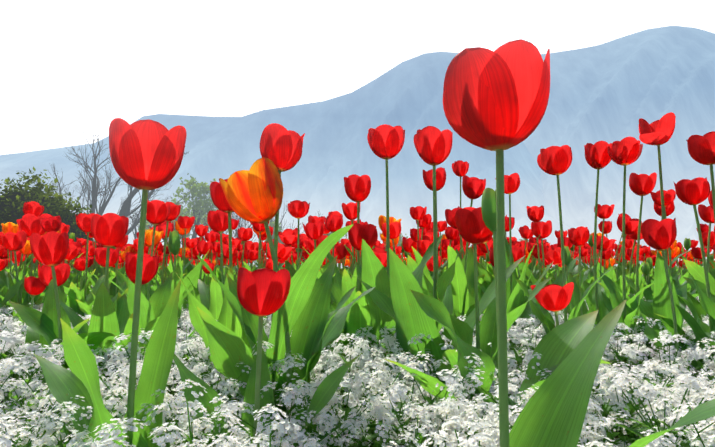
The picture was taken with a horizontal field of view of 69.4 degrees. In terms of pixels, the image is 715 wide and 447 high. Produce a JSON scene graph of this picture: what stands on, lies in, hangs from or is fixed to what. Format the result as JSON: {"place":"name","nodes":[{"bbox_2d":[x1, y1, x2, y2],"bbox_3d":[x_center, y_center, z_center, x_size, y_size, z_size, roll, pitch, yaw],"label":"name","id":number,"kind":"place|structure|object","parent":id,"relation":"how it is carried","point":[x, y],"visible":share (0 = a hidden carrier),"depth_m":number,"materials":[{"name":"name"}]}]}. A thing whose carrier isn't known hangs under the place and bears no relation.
{"place":"outdoors","nodes":[
{"label":"outdoors","id":0,"kind":"place"},
{"bbox_2d":[0,52,616,268],"bbox_3d":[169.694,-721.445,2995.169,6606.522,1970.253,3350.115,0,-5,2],"label":"mountain","id":1,"kind":"structure","parent":0,"point":[407,96],"depth_m":3325.20,"materials":[{"name":"blue"}]},
{"bbox_2d":[0,269,683,446],"bbox_3d":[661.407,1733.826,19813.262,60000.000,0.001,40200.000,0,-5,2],"label":"ground","id":2,"kind":"structure","parent":0,"point":[617,436],"depth_m":1.42,"materials":[{"name":"brown soil"}]},
{"bbox_2d":[0,167,97,266],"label":"hedge bush","id":3,"kind":"object","parent":2,"relation":"on","point":[14,200],"visible":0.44,"depth_m":6.83,"materials":[{"name":"green plant"}]},
{"bbox_2d":[32,163,105,213],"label":"tree","id":4,"kind":"object","parent":2,"relation":"on","point":[84,191],"visible":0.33,"depth_m":40.97,"materials":[{"name":"grey plant"}]},
{"bbox_2d":[65,127,141,218],"bbox_3d":[-18.301,-1.632,36.061,5.799,10.433,5.155,-1,-5,10],"label":"tree","id":5,"kind":"object","parent":2,"relation":"on","point":[94,193],"visible":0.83,"depth_m":35.79,"materials":[{"name":"grey plant"}]},
{"bbox_2d":[121,201,139,239],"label":"tree","id":6,"kind":"object","parent":2,"relation":"on","point":[133,221],"visible":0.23,"depth_m":60.40,"materials":[{"name":"grey plant"}]},
{"bbox_2d":[111,152,198,234],"bbox_3d":[-10.991,-1.118,28.611,4.315,8.027,5.464,0,-5,2],"label":"tree","id":7,"kind":"object","parent":2,"relation":"on","point":[125,209],"visible":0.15,"depth_m":27.31,"materials":[{"name":"grey plant"}]},
{"bbox_2d":[129,193,181,241],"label":"tree","id":8,"kind":"object","parent":2,"relation":"on","point":[150,223],"visible":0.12,"depth_m":48.38,"materials":[{"name":"green plant"}]},
{"bbox_2d":[138,203,191,243],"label":"tree","id":9,"kind":"object","parent":2,"relation":"on","point":[148,224],"visible":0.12,"depth_m":40.36,"materials":[{"name":"green plant"}]},
{"bbox_2d":[171,173,218,243],"bbox_3d":[-9.505,0.103,30.640,4.505,5.955,4.216,-3,-6,33],"label":"tree","id":10,"kind":"object","parent":2,"relation":"on","point":[203,189],"visible":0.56,"depth_m":29.70,"materials":[{"name":"green plant"}]},
{"bbox_2d":[179,196,231,240],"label":"tree","id":11,"kind":"object","parent":2,"relation":"on","point":[201,221],"visible":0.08,"depth_m":49.83,"materials":[{"name":"green plant"}]},
{"bbox_2d":[202,212,247,237],"bbox_3d":[-8.707,1.068,36.308,2.794,5.018,4.119,-3,-6,31],"label":"tree","id":12,"kind":"object","parent":2,"relation":"on","point":[236,236],"visible":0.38,"depth_m":36.16,"materials":[{"name":"grey plant"}]},
{"bbox_2d":[233,212,258,262],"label":"tree","id":13,"kind":"object","parent":2,"relation":"on","point":[244,226],"visible":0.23,"depth_m":46.56,"materials":[{"name":"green plant"}]},
{"bbox_2d":[264,221,283,243],"bbox_3d":[-5.537,1.575,34.338,1.622,3.660,1.720,-2,-5,21],"label":"tree","id":14,"kind":"object","parent":2,"relation":"on","point":[272,224],"visible":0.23,"depth_m":34.12,"materials":[{"name":"green plant"}]},
{"bbox_2d":[269,203,302,233],"bbox_3d":[-5.431,1.060,38.181,3.809,5.318,3.659,0,-5,2],"label":"tree","id":15,"kind":"object","parent":2,"relation":"on","point":[271,220],"visible":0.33,"depth_m":38.75,"materials":[{"name":"grey plant"}]},
{"bbox_2d":[0,39,714,446],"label":"tulips","id":16,"kind":"object","parent":2,"relation":"on","point":[496,99],"visible":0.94,"depth_m":0.89,"materials":[{"name":"red plant"}]},
{"bbox_2d":[0,175,714,385],"bbox_3d":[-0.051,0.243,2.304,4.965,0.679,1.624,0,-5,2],"label":"tulip field","id":17,"kind":"structure","parent":2,"relation":"on","point":[34,219],"depth_m":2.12,"materials":[{"name":"red plant"}]},
{"bbox_2d":[0,339,714,446],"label":"white flowers","id":18,"kind":"object","parent":2,"relation":"on","point":[434,421],"visible":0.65,"depth_m":0.63,"materials":[{"name":"white plant"}]},
{"bbox_2d":[0,294,714,445],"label":"white flowers","id":19,"kind":"object","parent":2,"relation":"on","point":[637,352],"visible":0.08,"depth_m":1.04,"materials":[{"name":"white plant"}]},
{"bbox_2d":[397,233,407,253],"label":"tree","id":20,"kind":"object","parent":2,"relation":"on","point":[400,241],"visible":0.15,"depth_m":51.75,"materials":[{"name":"green plant"}]},
{"bbox_2d":[0,0,714,154],"label":"sky","id":21,"kind":"structure","parent":0,"point":[67,67],"materials":[{"name":"white"}]},
{"bbox_2d":[446,26,714,267],"bbox_3d":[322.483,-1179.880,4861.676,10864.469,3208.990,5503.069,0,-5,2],"label":"mountain","id":22,"kind":"structure","parent":0,"point":[612,91],"depth_m":4829.83,"materials":[{"name":"blue"}]}
]}

